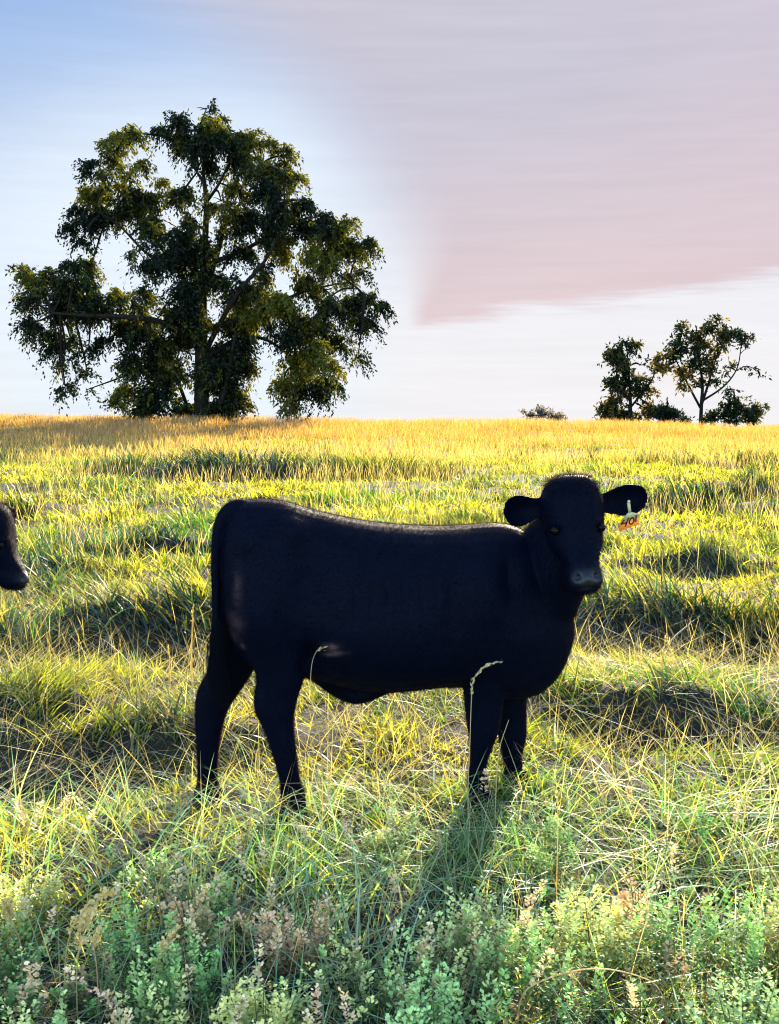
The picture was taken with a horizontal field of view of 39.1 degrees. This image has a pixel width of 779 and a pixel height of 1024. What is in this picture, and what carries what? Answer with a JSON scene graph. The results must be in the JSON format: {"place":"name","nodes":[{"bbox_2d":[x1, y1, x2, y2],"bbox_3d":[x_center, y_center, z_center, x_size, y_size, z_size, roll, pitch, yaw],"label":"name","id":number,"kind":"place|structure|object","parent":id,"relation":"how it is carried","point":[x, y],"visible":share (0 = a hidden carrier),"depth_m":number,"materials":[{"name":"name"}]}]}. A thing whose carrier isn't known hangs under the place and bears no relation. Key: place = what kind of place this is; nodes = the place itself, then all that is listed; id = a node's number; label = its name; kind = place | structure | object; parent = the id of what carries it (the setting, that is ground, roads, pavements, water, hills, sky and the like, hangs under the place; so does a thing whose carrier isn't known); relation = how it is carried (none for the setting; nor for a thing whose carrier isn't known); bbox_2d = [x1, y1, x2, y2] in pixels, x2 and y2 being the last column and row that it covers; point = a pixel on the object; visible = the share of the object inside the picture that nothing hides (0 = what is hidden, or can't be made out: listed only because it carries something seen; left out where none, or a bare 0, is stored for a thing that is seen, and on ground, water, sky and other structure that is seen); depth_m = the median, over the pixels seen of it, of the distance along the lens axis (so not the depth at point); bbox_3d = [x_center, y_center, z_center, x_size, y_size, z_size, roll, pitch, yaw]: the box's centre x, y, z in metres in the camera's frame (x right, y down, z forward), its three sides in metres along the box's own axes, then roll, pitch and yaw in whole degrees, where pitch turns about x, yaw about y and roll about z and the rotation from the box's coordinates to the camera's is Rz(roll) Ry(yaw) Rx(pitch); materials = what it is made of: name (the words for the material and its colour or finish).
{"place":"outdoors","nodes":[
{"label":"outdoors","id":0,"kind":"place"},
{"bbox_2d":[0,411,778,1023],"bbox_3d":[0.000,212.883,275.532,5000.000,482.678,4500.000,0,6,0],"label":"ground","id":1,"kind":"structure","parent":0,"point":[250,732],"depth_m":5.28,"materials":[{"name":"green plant"}]},
{"bbox_2d":[1,893,22,978],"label":"grass stalk","id":2,"kind":"object","parent":1,"relation":"on","point":[7,906],"depth_m":2.93,"materials":[{"name":"plant"}]},
{"bbox_2d":[0,500,29,592],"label":"calf","id":3,"kind":"object","parent":1,"relation":"on","point":[14,576],"visible":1,"depth_m":5.71},
{"bbox_2d":[0,861,66,960],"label":"bushy weed","id":4,"kind":"object","parent":1,"relation":"on","point":[42,889],"visible":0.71,"depth_m":3.37,"materials":[{"name":"green plant"}]},
{"bbox_2d":[74,904,96,1019],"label":"grass stalk","id":5,"kind":"object","parent":1,"relation":"on","point":[81,926],"depth_m":2.84,"materials":[{"name":"beige plant"}]},
{"bbox_2d":[64,886,116,1016],"bbox_3d":[-0.789,1.184,2.901,0.146,0.406,0.038,0,6,0],"label":"grass stalk","id":6,"kind":"object","parent":1,"relation":"on","point":[105,892],"depth_m":2.88,"materials":[{"name":"beige plant"}]},
{"bbox_2d":[90,925,101,1023],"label":"grass stalk","id":7,"kind":"object","parent":1,"relation":"on","point":[95,939],"depth_m":2.84,"materials":[{"name":"beige plant"}]},
{"bbox_2d":[154,923,180,1021],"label":"grass stalk","id":8,"kind":"object","parent":1,"relation":"on","point":[169,938],"depth_m":2.79,"materials":[{"name":"beige plant"}]},
{"bbox_2d":[167,644,169,675],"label":"grass stalk","id":9,"kind":"object","parent":1,"relation":"on","point":[169,658],"depth_m":6.54,"materials":[{"name":"yellow plant"}]},
{"bbox_2d":[191,603,193,687],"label":"grass stalk","id":10,"kind":"object","parent":1,"relation":"on","point":[191,648],"depth_m":6.32,"materials":[{"name":"plant"}]},
{"bbox_2d":[160,869,237,969],"bbox_3d":[-0.550,1.210,3.202,0.245,0.309,0.188,0,6,0],"label":"bushy weed","id":11,"kind":"object","parent":1,"relation":"on","point":[181,911],"visible":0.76,"depth_m":3.20,"materials":[{"name":"green plant"}]},
{"bbox_2d":[5,98,397,423],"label":"spreading tree","id":12,"kind":"object","parent":1,"relation":"on","point":[188,323],"visible":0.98,"depth_m":47.60,"materials":[{"name":"green plant"}]},
{"bbox_2d":[172,962,377,1023],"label":"bushy weed","id":13,"kind":"object","parent":1,"relation":"on","point":[281,1017],"visible":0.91,"depth_m":2.66,"materials":[{"name":"green plant"}]},
{"bbox_2d":[235,892,338,999],"bbox_3d":[-0.292,1.233,3.099,0.293,0.280,0.215,0,6,0],"label":"bushy weed","id":14,"kind":"object","parent":1,"relation":"on","point":[305,942],"visible":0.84,"depth_m":3.08,"materials":[{"name":"green plant"}]},
{"bbox_2d":[310,646,326,829],"bbox_3d":[-0.259,0.869,4.074,0.066,0.762,0.022,0,6,0],"label":"grass stalk","id":15,"kind":"object","parent":1,"relation":"on","point":[320,648],"depth_m":4.07,"materials":[{"name":"plant"}]},
{"bbox_2d":[0,757,778,1023],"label":"weed cover","id":16,"kind":"object","parent":1,"relation":"on","point":[165,982],"visible":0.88,"depth_m":2.90,"materials":[{"name":"green plant"}]},
{"bbox_2d":[193,469,649,823],"bbox_3d":[0.109,0.520,4.478,1.851,1.425,0.667,0,6,0],"label":"calf","id":17,"kind":"object","parent":1,"relation":"on","point":[378,609],"visible":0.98,"depth_m":4.25},
{"bbox_2d":[383,917,504,1023],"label":"bushy weed","id":18,"kind":"object","parent":1,"relation":"on","point":[409,1017],"visible":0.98,"depth_m":2.62,"materials":[{"name":"green plant"}]},
{"bbox_2d":[467,661,502,833],"bbox_3d":[0.361,0.894,4.122,0.134,0.702,0.031,0,6,0],"label":"grass stalk","id":19,"kind":"object","parent":1,"relation":"on","point":[486,665],"depth_m":4.11,"materials":[{"name":"plant"}]},
{"bbox_2d":[495,720,508,829],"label":"grass stalk","id":20,"kind":"object","parent":1,"relation":"on","point":[496,773],"depth_m":4.19,"materials":[{"name":"green plant"}]},
{"bbox_2d":[518,404,567,422],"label":"distant shrub","id":21,"kind":"object","parent":1,"relation":"on","point":[542,413],"visible":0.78,"depth_m":77.58,"materials":[{"name":"green plant"}]},
{"bbox_2d":[553,762,559,943],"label":"grass stalk","id":22,"kind":"object","parent":1,"relation":"on","point":[555,770],"depth_m":3.33,"materials":[{"name":"plant"}]},
{"bbox_2d":[517,968,666,1021],"bbox_3d":[0.499,1.256,2.707,0.370,0.278,0.005,0,6,0],"label":"grass stalk","id":23,"kind":"object","parent":1,"relation":"on","point":[525,991],"depth_m":2.69,"materials":[{"name":"green plant"}]},
{"bbox_2d":[537,882,651,995],"bbox_3d":[0.579,1.210,3.131,0.329,0.321,0.283,3,7,23],"label":"bushy weed","id":24,"kind":"object","parent":1,"relation":"on","point":[618,931],"visible":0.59,"depth_m":3.10,"materials":[{"name":"green plant"}]},
{"bbox_2d":[592,336,662,424],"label":"young tree","id":25,"kind":"object","parent":1,"relation":"on","point":[609,409],"visible":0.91,"depth_m":75.34,"materials":[{"name":"green plant"}]},
{"bbox_2d":[602,867,652,969],"bbox_3d":[0.727,1.204,3.244,0.126,0.305,0.194,-5,8,-36],"label":"bushy weed","id":26,"kind":"object","parent":1,"relation":"on","point":[623,896],"visible":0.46,"depth_m":3.25,"materials":[{"name":"green plant"}]},
{"bbox_2d":[661,633,667,671],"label":"grass stalk","id":27,"kind":"object","parent":1,"relation":"on","point":[663,650],"depth_m":6.12,"materials":[{"name":"yellow plant"}]},
{"bbox_2d":[668,637,674,671],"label":"grass stalk","id":28,"kind":"object","parent":1,"relation":"on","point":[671,654],"depth_m":6.23,"materials":[{"name":"yellow plant"}]},
{"bbox_2d":[651,397,694,425],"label":"round shrub","id":29,"kind":"object","parent":1,"relation":"on","point":[666,412],"visible":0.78,"depth_m":73.49,"materials":[{"name":"green plant"}]},
{"bbox_2d":[649,313,771,425],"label":"open tree","id":30,"kind":"object","parent":1,"relation":"on","point":[697,340],"visible":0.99,"depth_m":76.00,"materials":[{"name":"green plant"}]},
{"bbox_2d":[685,957,778,1023],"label":"bushy weed","id":31,"kind":"object","parent":1,"relation":"on","point":[732,1019],"visible":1,"depth_m":2.61,"materials":[{"name":"green plant"}]},
{"bbox_2d":[697,386,770,428],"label":"spreading shrub","id":32,"kind":"object","parent":1,"relation":"on","point":[752,414],"visible":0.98,"depth_m":74.42,"materials":[{"name":"green plant"}]},
{"bbox_2d":[0,0,778,428],"label":"sky","id":33,"kind":"structure","parent":0,"point":[540,185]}
]}

